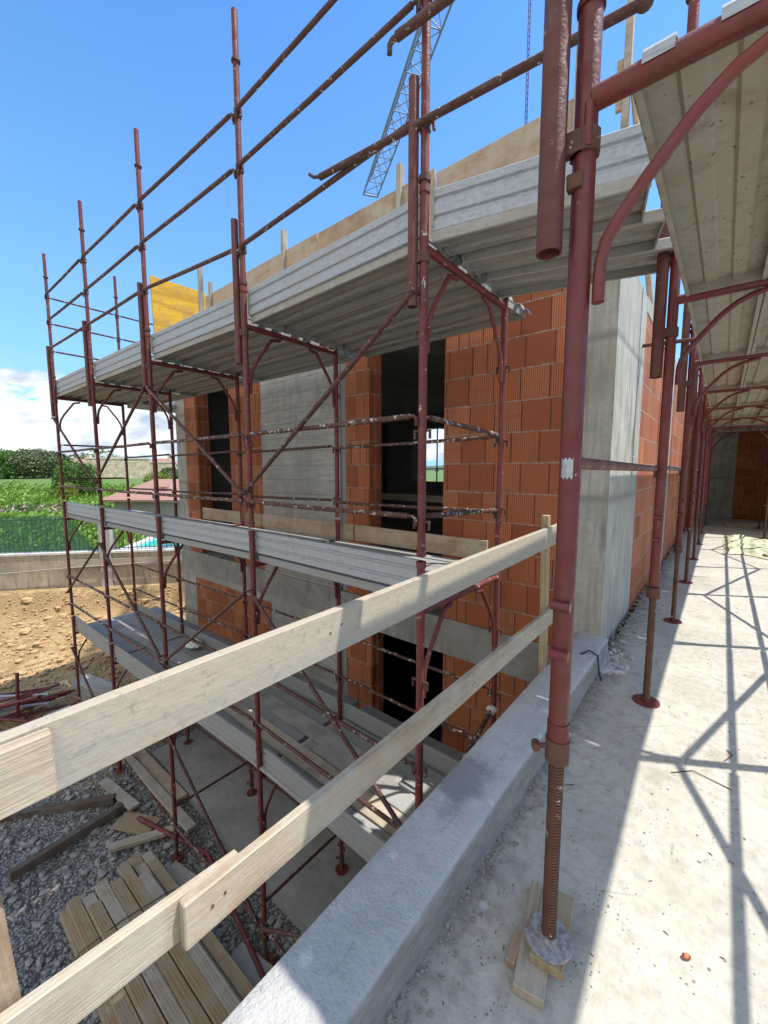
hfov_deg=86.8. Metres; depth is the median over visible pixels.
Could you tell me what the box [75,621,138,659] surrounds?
deck plank
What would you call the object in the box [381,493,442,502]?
inside board
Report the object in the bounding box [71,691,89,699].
stacked plank
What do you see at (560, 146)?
guard post
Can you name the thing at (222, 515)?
wooden toe board
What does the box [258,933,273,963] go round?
screw jack
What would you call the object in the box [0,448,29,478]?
garden tree
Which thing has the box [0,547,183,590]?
garden wall
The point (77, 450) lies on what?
guard rail
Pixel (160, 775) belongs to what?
loose beam
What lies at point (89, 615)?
guard rail
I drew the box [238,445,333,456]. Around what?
guard rail
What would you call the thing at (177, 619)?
deck plank
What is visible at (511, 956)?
packing board
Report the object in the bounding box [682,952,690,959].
brick fragment
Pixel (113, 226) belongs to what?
guard rail
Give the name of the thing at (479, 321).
deck plank
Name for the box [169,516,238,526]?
deck plank
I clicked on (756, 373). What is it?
deck plank
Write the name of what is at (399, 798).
loose board
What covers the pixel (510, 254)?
deck plank
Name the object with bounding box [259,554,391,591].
deck plank
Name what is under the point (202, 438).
guard rail
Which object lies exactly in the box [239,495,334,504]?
guard rail
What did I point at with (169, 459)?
house
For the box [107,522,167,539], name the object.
deck plank
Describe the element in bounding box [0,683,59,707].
heaped tube
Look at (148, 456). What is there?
guard rail
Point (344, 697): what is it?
deck plank
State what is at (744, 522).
floor board
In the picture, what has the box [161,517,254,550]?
toe board
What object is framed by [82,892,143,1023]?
stacked board
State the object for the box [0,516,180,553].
fence
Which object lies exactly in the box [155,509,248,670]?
scaffold frame
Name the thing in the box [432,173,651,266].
deck plank
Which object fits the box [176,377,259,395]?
deck plank
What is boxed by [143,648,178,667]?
deck plank
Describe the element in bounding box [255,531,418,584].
toe board
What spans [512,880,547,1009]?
packing board
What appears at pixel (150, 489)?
guard rail
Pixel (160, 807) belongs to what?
ledger
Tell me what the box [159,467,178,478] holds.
hedge bush
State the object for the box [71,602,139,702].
scaffold frame
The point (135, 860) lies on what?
stacked board
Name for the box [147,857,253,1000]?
stacked board
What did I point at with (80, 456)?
distant tree
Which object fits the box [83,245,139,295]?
guard rail
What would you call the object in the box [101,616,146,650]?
deck plank
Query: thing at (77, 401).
scaffold frame
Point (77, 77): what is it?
sky
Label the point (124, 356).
toe board
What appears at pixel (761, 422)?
deck plank
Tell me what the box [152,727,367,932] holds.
concrete footing
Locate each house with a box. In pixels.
[70,455,91,473]
[149,455,177,468]
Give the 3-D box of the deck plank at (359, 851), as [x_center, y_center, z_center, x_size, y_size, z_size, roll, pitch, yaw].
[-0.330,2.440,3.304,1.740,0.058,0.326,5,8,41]
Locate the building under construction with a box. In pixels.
[175,276,767,757]
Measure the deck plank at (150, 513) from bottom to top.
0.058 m
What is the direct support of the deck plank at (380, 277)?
on the scaffold frame at (425, 330)
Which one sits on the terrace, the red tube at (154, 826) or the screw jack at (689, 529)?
the screw jack at (689, 529)
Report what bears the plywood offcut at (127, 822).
on the gravel
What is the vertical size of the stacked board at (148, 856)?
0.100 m
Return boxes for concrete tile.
[166,861,196,886]
[231,942,273,986]
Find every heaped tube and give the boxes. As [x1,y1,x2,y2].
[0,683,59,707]
[0,686,57,699]
[0,687,46,694]
[0,691,33,702]
[0,693,49,697]
[0,695,39,706]
[0,695,41,709]
[0,701,49,710]
[0,705,70,732]
[0,717,28,722]
[2,702,75,717]
[6,689,74,715]
[9,715,42,729]
[15,673,19,716]
[15,690,69,705]
[25,695,58,704]
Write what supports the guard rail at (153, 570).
attached to the scaffold frame at (105, 561)
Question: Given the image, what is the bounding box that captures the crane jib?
[363,2,453,197]
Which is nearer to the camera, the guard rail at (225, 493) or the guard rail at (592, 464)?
the guard rail at (592, 464)
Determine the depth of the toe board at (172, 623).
7.29 m
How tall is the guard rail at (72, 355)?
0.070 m
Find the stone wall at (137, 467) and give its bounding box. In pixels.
[84,457,149,477]
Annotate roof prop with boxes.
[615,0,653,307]
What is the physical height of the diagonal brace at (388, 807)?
1.247 m
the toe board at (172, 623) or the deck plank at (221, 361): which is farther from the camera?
the toe board at (172, 623)
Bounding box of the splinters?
[438,578,766,1023]
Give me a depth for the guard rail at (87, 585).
6.25 m
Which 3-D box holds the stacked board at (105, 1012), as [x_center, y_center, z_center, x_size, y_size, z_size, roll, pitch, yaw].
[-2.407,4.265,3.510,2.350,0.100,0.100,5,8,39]
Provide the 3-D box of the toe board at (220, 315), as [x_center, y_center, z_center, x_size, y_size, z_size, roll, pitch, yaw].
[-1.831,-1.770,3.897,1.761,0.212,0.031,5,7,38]
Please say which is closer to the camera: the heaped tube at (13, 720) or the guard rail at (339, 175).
the guard rail at (339, 175)
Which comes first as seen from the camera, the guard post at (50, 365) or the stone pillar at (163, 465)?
the guard post at (50, 365)
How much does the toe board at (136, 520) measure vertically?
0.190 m
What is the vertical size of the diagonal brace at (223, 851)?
1.257 m
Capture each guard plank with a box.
[0,524,556,791]
[0,727,57,819]
[0,849,237,1023]
[179,607,552,950]
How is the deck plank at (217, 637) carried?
on the scaffold frame at (173, 784)
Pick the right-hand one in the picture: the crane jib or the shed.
the crane jib
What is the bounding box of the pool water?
[138,538,180,546]
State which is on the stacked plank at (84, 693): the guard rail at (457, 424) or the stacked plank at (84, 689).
the stacked plank at (84, 689)
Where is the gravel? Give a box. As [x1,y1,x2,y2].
[0,750,297,1023]
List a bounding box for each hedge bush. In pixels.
[50,457,103,496]
[54,481,78,500]
[142,471,172,481]
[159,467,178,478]
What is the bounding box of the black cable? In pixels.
[580,650,601,680]
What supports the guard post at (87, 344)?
attached to the scaffold frame at (96, 421)
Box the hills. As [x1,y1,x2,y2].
[426,465,443,470]
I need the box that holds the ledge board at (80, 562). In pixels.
[70,556,181,566]
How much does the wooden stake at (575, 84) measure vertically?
1.620 m
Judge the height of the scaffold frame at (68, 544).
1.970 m
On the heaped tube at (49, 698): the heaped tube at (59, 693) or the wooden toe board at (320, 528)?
the heaped tube at (59, 693)
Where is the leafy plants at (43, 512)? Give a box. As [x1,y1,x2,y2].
[0,505,147,547]
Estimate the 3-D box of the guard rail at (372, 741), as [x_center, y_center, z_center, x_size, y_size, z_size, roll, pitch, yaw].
[-0.484,1.489,3.028,1.781,0.072,0.031,5,8,41]
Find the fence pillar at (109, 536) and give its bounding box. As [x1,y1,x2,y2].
[97,524,114,586]
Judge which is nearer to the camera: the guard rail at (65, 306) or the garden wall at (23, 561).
the guard rail at (65, 306)
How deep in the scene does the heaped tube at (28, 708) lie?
7.28 m
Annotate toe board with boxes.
[56,364,95,393]
[65,501,104,520]
[73,615,113,652]
[93,337,151,377]
[104,508,161,532]
[113,644,157,677]
[137,604,180,631]
[151,293,247,354]
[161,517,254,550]
[184,625,229,650]
[201,713,261,759]
[203,508,262,526]
[247,196,419,316]
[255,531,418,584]
[262,514,354,540]
[262,747,385,857]
[279,675,337,712]
[342,701,458,774]
[355,525,487,557]
[431,124,649,230]
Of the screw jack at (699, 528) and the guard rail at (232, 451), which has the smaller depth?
the guard rail at (232, 451)
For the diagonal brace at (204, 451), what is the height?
1.128 m
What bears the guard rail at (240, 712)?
attached to the scaffold frame at (162, 576)
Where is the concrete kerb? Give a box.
[222,631,608,1023]
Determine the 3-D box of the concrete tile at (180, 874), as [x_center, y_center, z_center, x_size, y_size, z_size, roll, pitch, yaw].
[-2.396,4.272,4.618,0.510,0.050,0.420,3,7,28]
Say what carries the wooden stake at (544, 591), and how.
attached to the concrete kerb
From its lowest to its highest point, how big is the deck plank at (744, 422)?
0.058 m
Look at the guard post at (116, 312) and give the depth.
7.23 m
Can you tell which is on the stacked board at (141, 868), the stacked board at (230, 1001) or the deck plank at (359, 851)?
the stacked board at (230, 1001)
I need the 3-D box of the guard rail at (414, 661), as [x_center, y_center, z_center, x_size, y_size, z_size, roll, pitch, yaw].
[0.176,1.379,3.816,1.778,0.070,0.028,5,8,40]
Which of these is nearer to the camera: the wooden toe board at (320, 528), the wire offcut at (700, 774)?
the wire offcut at (700, 774)
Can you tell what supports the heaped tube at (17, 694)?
on the heaped tube at (43, 716)
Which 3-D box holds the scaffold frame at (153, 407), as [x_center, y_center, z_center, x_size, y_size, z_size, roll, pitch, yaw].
[-2.230,-1.000,4.909,0.116,1.970,1.107,5,8,39]
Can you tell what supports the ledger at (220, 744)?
attached to the scaffold frame at (113, 663)
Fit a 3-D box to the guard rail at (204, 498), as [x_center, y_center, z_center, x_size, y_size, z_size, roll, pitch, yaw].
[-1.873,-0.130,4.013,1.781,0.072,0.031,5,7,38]
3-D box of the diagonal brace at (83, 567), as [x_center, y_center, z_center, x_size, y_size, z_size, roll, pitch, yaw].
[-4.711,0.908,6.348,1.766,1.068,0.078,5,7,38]
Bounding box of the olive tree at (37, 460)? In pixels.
[4,448,66,478]
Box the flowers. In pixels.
[0,503,112,513]
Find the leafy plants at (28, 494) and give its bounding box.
[0,480,139,511]
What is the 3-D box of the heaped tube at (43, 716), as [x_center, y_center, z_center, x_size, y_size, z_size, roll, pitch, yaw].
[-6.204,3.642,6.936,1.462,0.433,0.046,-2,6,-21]
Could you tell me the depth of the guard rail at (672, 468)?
3.20 m
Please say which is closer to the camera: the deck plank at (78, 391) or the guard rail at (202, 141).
the guard rail at (202, 141)
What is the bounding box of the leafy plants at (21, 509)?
[0,502,113,516]
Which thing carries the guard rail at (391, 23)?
attached to the guard post at (239, 278)
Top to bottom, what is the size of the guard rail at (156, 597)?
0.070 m
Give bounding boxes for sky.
[0,0,730,465]
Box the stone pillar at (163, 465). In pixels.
[157,462,176,475]
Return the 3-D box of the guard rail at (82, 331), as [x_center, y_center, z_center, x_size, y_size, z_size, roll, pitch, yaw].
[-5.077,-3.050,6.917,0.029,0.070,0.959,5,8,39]
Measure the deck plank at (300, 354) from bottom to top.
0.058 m
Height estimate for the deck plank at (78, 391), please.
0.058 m
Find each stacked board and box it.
[60,909,118,1023]
[66,895,141,1023]
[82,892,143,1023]
[88,899,166,1023]
[95,879,189,1023]
[96,877,109,884]
[110,877,211,1023]
[117,861,228,1023]
[128,852,143,868]
[134,862,241,1001]
[138,870,240,1014]
[142,850,154,864]
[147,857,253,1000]
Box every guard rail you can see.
[44,259,81,298]
[46,292,83,324]
[49,298,115,317]
[49,326,86,351]
[51,324,117,341]
[53,351,98,359]
[57,448,93,455]
[60,485,96,492]
[61,444,104,446]
[63,477,124,479]
[67,574,104,597]
[69,602,107,629]
[81,203,137,262]
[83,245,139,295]
[85,291,142,329]
[94,442,150,452]
[97,488,153,498]
[105,594,161,627]
[107,627,163,667]
[119,316,152,324]
[124,454,170,460]
[126,488,172,492]
[131,563,177,580]
[133,588,178,609]
[137,112,233,207]
[139,168,235,249]
[142,248,238,294]
[151,433,244,447]
[154,492,246,506]
[161,624,216,651]
[164,664,254,726]
[171,450,237,458]
[173,491,238,497]
[178,578,242,602]
[179,607,243,636]
[234,0,337,118]
[236,0,421,174]
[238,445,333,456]
[239,118,420,254]
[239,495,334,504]
[243,599,300,619]
[244,634,336,678]
[245,414,417,440]
[248,500,416,525]
[255,722,398,829]
[273,682,414,774]
[308,0,653,180]
[335,435,497,452]
[336,501,495,517]
[338,675,478,741]
[360,640,490,695]
[387,0,455,56]
[426,508,498,518]
[427,415,500,442]
[459,710,491,760]
[581,458,657,477]
[642,337,694,347]
[655,465,681,474]
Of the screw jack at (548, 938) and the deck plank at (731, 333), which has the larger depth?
the deck plank at (731, 333)
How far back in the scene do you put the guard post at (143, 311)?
4.34 m
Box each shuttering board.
[206,281,232,308]
[246,233,317,318]
[318,168,435,250]
[436,98,573,187]
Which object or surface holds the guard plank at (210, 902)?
attached to the wooden stake at (544, 591)
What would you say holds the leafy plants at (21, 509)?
on the garden ground at (430, 475)
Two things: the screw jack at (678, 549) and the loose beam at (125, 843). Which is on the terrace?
the screw jack at (678, 549)
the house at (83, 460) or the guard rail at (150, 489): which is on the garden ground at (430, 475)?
the house at (83, 460)
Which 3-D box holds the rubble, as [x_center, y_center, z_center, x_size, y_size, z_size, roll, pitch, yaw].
[1.736,1.119,3.224,0.422,0.044,0.727,5,8,39]
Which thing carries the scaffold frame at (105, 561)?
on the scaffold frame at (113, 663)
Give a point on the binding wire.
(123, 919)
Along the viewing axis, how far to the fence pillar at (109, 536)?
12.38 m
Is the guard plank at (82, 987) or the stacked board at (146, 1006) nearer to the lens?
the guard plank at (82, 987)
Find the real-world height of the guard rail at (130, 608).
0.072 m
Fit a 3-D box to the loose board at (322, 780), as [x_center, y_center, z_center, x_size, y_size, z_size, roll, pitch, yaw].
[-0.853,2.324,3.928,3.200,0.038,0.203,5,8,40]
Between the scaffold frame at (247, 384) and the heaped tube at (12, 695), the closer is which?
the scaffold frame at (247, 384)
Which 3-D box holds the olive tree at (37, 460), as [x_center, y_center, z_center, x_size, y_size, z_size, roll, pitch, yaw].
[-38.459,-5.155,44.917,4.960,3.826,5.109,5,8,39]
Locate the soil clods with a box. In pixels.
[0,585,185,727]
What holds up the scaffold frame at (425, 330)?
on the scaffold frame at (420, 678)
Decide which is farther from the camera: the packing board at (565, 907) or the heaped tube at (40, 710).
the heaped tube at (40, 710)
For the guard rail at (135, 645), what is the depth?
5.23 m
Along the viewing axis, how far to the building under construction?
4.50 m
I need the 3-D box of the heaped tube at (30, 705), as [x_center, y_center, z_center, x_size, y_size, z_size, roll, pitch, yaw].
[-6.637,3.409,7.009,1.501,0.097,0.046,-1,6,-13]
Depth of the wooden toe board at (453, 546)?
3.64 m
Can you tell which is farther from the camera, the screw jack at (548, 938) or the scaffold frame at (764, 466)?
the scaffold frame at (764, 466)
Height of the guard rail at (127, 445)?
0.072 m
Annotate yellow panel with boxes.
[149,275,205,332]
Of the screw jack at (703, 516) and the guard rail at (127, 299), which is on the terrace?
the screw jack at (703, 516)
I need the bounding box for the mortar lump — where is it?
[486,705,496,715]
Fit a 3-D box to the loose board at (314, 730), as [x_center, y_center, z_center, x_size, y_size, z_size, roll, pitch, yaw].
[-1.248,2.245,4.701,3.600,0.041,0.204,5,8,40]
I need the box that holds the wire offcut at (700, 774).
[670,770,729,788]
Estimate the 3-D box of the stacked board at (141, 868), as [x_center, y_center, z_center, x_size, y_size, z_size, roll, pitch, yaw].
[-1.901,4.135,3.944,2.300,0.055,0.105,5,7,38]
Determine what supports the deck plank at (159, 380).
on the scaffold frame at (96, 421)
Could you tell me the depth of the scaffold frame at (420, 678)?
2.46 m
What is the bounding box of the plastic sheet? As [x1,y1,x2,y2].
[723,534,767,558]
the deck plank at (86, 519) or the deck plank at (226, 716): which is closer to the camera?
the deck plank at (226, 716)
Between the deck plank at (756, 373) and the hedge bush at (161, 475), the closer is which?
the deck plank at (756, 373)
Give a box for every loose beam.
[0,793,115,822]
[8,801,126,881]
[98,777,139,810]
[108,824,179,853]
[125,755,195,833]
[134,749,186,802]
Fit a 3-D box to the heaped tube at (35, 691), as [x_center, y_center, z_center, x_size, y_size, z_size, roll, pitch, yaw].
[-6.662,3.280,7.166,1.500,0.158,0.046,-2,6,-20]
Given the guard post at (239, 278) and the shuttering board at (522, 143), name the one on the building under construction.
the shuttering board at (522, 143)
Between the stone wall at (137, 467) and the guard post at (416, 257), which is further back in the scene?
the stone wall at (137, 467)
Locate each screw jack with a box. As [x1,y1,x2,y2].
[114,762,125,773]
[170,831,183,861]
[183,732,192,744]
[246,781,256,796]
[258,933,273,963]
[335,854,347,875]
[525,733,572,964]
[632,586,659,707]
[663,545,682,623]
[679,526,692,583]
[689,514,699,559]
[696,507,703,544]
[701,502,705,533]
[704,498,708,525]
[755,499,762,529]
[760,504,767,538]
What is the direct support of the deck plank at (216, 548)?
on the scaffold frame at (162, 576)
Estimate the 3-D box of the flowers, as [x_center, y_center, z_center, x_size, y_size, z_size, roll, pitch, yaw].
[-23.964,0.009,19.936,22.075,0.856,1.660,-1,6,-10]
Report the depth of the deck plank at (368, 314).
3.20 m
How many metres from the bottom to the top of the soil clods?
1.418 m
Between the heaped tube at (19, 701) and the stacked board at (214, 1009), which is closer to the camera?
the stacked board at (214, 1009)
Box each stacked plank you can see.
[69,693,84,700]
[70,686,95,697]
[71,673,122,694]
[71,684,99,696]
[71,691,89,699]
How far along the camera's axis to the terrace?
1.57 m
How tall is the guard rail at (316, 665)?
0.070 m
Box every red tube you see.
[136,815,207,856]
[206,850,265,979]
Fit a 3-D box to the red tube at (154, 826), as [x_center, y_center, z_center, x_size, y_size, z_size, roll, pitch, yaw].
[-2.733,4.150,5.221,1.251,0.076,0.056,3,6,23]
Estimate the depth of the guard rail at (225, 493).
5.80 m
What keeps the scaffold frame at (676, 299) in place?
on the screw jack at (645, 699)
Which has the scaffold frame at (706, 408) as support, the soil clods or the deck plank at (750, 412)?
the deck plank at (750, 412)
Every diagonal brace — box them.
[51,417,94,483]
[65,542,101,592]
[70,646,93,697]
[93,386,145,483]
[97,543,163,658]
[143,385,246,495]
[159,590,246,664]
[167,736,261,927]
[243,287,418,491]
[246,588,401,827]
[258,923,302,938]
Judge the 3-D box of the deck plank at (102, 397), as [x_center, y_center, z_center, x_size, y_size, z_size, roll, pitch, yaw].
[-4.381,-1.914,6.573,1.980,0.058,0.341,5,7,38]
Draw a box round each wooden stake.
[0,892,20,1012]
[197,266,203,311]
[208,281,212,307]
[280,229,286,270]
[396,162,404,208]
[538,515,550,673]
[572,22,578,130]
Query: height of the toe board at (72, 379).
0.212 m
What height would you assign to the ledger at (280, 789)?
0.033 m
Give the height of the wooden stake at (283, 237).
1.400 m
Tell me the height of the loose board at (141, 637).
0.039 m
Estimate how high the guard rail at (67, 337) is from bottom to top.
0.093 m
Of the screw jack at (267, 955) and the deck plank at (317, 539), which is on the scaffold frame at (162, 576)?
the deck plank at (317, 539)
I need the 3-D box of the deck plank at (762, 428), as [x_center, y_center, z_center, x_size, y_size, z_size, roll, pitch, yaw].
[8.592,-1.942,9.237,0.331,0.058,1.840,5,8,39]
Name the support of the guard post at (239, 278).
attached to the scaffold frame at (247, 384)
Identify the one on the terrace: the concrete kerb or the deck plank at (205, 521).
the concrete kerb
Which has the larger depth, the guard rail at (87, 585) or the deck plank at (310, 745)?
the guard rail at (87, 585)
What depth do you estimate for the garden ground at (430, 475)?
41.86 m
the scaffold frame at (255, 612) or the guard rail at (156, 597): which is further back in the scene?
the guard rail at (156, 597)
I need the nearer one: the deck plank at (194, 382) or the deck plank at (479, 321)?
the deck plank at (479, 321)
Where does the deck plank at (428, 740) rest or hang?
on the scaffold frame
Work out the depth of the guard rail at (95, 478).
7.24 m
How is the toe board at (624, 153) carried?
on the deck plank at (508, 226)
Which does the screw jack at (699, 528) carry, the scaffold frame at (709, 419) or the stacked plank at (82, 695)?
the scaffold frame at (709, 419)
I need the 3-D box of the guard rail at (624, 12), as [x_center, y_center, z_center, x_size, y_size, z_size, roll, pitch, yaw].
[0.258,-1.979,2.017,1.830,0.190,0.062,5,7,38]
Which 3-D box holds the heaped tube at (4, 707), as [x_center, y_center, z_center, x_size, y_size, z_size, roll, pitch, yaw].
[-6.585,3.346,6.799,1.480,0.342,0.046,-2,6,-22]
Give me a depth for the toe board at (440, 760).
4.12 m
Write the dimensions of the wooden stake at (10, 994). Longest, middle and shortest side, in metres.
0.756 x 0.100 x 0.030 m
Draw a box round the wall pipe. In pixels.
[0,559,181,574]
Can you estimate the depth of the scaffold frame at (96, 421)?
5.69 m
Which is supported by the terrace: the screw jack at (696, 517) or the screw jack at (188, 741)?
the screw jack at (696, 517)
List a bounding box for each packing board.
[505,928,521,969]
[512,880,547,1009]
[528,890,574,980]
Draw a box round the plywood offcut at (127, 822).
[110,810,161,834]
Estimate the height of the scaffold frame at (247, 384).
1.970 m
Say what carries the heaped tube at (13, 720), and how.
on the heaped tube at (40, 716)
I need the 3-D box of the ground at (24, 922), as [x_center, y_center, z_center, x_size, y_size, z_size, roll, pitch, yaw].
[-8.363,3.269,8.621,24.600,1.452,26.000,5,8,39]
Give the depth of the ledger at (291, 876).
4.19 m
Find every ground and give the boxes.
[0,471,443,551]
[0,582,388,1023]
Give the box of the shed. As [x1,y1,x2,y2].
[103,479,180,516]
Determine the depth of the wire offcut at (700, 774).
1.94 m
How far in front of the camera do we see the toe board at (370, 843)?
3.09 m
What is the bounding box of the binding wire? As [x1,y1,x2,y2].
[75,888,177,960]
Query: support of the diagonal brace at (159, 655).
attached to the scaffold frame at (105, 561)
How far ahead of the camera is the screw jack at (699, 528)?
7.96 m
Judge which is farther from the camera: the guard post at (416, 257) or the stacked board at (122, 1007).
the stacked board at (122, 1007)
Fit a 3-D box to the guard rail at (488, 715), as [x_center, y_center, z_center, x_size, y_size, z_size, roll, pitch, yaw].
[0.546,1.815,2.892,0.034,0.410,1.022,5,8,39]
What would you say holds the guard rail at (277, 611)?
attached to the scaffold frame at (162, 576)
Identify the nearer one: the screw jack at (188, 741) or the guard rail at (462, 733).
the guard rail at (462, 733)
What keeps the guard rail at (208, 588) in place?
attached to the scaffold frame at (162, 576)
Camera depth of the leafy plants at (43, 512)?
15.13 m
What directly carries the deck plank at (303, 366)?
on the scaffold frame at (153, 407)
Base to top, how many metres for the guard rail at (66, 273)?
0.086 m
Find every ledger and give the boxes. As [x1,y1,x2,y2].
[122,758,172,824]
[172,822,261,924]
[176,761,248,806]
[192,724,248,766]
[251,766,338,837]
[260,922,285,955]
[266,834,336,902]
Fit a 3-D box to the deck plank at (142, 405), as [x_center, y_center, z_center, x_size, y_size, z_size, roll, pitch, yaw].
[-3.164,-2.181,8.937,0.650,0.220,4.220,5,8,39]
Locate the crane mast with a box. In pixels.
[524,0,530,124]
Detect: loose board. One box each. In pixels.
[105,619,194,664]
[222,701,407,835]
[248,690,404,783]
[252,756,390,842]
[312,744,414,817]
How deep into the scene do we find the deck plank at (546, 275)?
2.51 m
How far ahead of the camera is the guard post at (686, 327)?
3.67 m
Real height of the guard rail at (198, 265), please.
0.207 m
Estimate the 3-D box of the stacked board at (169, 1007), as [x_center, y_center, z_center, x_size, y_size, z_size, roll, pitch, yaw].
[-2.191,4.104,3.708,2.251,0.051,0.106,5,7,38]
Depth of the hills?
860.62 m
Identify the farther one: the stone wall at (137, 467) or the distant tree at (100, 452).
the distant tree at (100, 452)
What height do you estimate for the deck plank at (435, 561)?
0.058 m
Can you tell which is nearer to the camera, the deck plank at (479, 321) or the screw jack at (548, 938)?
the screw jack at (548, 938)
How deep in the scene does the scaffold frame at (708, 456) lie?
9.09 m
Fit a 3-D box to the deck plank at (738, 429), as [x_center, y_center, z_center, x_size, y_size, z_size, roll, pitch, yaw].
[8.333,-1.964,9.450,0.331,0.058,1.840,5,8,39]
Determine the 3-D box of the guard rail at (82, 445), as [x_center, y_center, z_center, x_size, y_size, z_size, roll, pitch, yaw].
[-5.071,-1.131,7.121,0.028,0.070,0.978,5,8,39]
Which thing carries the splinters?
on the terrace
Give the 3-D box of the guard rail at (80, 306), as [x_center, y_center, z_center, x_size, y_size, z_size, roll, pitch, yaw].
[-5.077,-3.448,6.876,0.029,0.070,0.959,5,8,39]
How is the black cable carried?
on the concrete kerb
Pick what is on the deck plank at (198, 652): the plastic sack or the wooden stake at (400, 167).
the plastic sack
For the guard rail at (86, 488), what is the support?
attached to the scaffold frame at (96, 421)
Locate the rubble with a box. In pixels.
[600,640,634,675]
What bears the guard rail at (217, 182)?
attached to the guard post at (143, 311)
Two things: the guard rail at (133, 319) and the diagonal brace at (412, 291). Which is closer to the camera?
the diagonal brace at (412, 291)
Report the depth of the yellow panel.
7.19 m
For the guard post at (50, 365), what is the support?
attached to the scaffold frame at (77, 401)
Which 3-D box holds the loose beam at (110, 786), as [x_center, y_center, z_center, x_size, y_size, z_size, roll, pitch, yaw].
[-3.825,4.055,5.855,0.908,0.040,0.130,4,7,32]
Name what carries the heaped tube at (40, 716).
on the ground at (24, 922)
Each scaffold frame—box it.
[52,379,129,499]
[62,498,136,615]
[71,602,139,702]
[88,360,176,505]
[99,503,183,642]
[109,623,188,770]
[144,332,243,513]
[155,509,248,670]
[168,732,253,832]
[240,286,341,527]
[248,520,342,745]
[256,698,344,935]
[411,538,502,809]
[413,183,510,556]
[547,0,767,744]
[648,251,767,586]
[675,329,767,544]
[687,367,767,525]
[695,394,767,513]
[700,404,767,506]
[704,416,767,503]
[707,422,767,498]
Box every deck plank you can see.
[57,379,122,399]
[66,513,107,525]
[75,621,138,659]
[83,386,141,401]
[96,355,182,385]
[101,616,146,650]
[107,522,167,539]
[108,390,172,404]
[116,650,163,679]
[118,612,180,641]
[124,510,174,516]
[125,365,210,388]
[127,401,176,412]
[129,393,194,404]
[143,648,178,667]
[149,607,201,630]
[153,371,233,392]
[154,318,281,365]
[164,535,261,560]
[167,637,212,658]
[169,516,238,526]
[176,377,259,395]
[186,332,310,371]
[197,710,281,762]
[201,630,235,645]
[214,341,333,376]
[235,526,334,542]
[239,697,308,743]
[240,349,355,380]
[251,239,461,333]
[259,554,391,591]
[263,685,336,726]
[275,757,370,861]
[278,672,358,715]
[287,265,488,342]
[303,740,410,792]
[318,283,512,350]
[329,540,497,573]
[329,719,444,800]
[345,299,531,357]
[348,704,462,776]
[425,565,439,572]
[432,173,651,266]
[462,208,665,283]
[487,237,673,298]
[632,0,767,296]
[687,287,763,361]
[701,357,748,390]
[707,390,740,407]
[711,408,736,418]
[713,420,733,426]
[714,427,732,432]
[732,426,752,431]
[734,418,757,425]
[736,403,766,417]
[738,389,767,405]
[743,351,767,387]
[750,424,767,430]
[751,292,767,354]
[755,418,767,424]
[760,406,767,415]
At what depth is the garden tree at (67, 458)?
62.58 m
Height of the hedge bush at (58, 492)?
1.716 m
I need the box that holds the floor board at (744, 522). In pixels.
[726,521,763,524]
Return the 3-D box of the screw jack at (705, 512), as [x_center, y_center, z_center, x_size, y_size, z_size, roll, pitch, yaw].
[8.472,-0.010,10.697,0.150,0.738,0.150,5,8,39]
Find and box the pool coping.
[120,537,173,548]
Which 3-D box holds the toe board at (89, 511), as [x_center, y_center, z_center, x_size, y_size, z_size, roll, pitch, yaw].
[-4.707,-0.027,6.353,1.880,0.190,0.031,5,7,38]
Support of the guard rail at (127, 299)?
attached to the guard post at (87, 344)
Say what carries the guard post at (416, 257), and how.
attached to the scaffold frame at (425, 330)
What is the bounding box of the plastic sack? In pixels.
[185,638,201,648]
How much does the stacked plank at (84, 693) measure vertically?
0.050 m
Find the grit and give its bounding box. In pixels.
[386,535,767,1023]
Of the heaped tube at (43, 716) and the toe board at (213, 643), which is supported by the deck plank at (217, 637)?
the toe board at (213, 643)
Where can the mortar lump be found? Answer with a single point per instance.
(493, 709)
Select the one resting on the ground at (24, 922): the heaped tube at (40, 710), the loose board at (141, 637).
the heaped tube at (40, 710)
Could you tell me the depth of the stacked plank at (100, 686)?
7.57 m
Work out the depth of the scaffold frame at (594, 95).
0.98 m
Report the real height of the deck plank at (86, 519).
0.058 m
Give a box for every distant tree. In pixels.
[66,452,94,459]
[82,449,119,458]
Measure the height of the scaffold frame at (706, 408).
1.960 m
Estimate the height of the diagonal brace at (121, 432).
1.098 m
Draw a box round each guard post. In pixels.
[42,253,57,416]
[77,200,95,405]
[113,276,119,349]
[133,128,152,390]
[231,7,248,364]
[407,0,435,308]
[435,429,438,480]
[536,0,600,259]
[649,0,699,378]
[676,303,694,411]
[691,350,702,426]
[700,383,706,435]
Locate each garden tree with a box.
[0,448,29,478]
[4,448,70,466]
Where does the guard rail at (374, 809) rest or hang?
attached to the scaffold frame at (420, 678)
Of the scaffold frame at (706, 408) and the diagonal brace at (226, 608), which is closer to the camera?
the diagonal brace at (226, 608)
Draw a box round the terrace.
[384,517,767,1023]
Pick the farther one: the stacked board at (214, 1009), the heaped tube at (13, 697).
the heaped tube at (13, 697)
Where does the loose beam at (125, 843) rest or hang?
on the gravel
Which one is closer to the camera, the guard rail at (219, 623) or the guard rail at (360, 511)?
the guard rail at (360, 511)
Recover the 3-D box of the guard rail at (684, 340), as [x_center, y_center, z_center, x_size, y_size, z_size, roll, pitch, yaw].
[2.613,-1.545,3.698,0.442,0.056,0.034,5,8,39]
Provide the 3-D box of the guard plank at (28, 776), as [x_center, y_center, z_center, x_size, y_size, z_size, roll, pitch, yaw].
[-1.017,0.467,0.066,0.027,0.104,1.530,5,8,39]
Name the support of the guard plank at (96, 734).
attached to the wooden stake at (544, 591)
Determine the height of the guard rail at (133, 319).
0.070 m

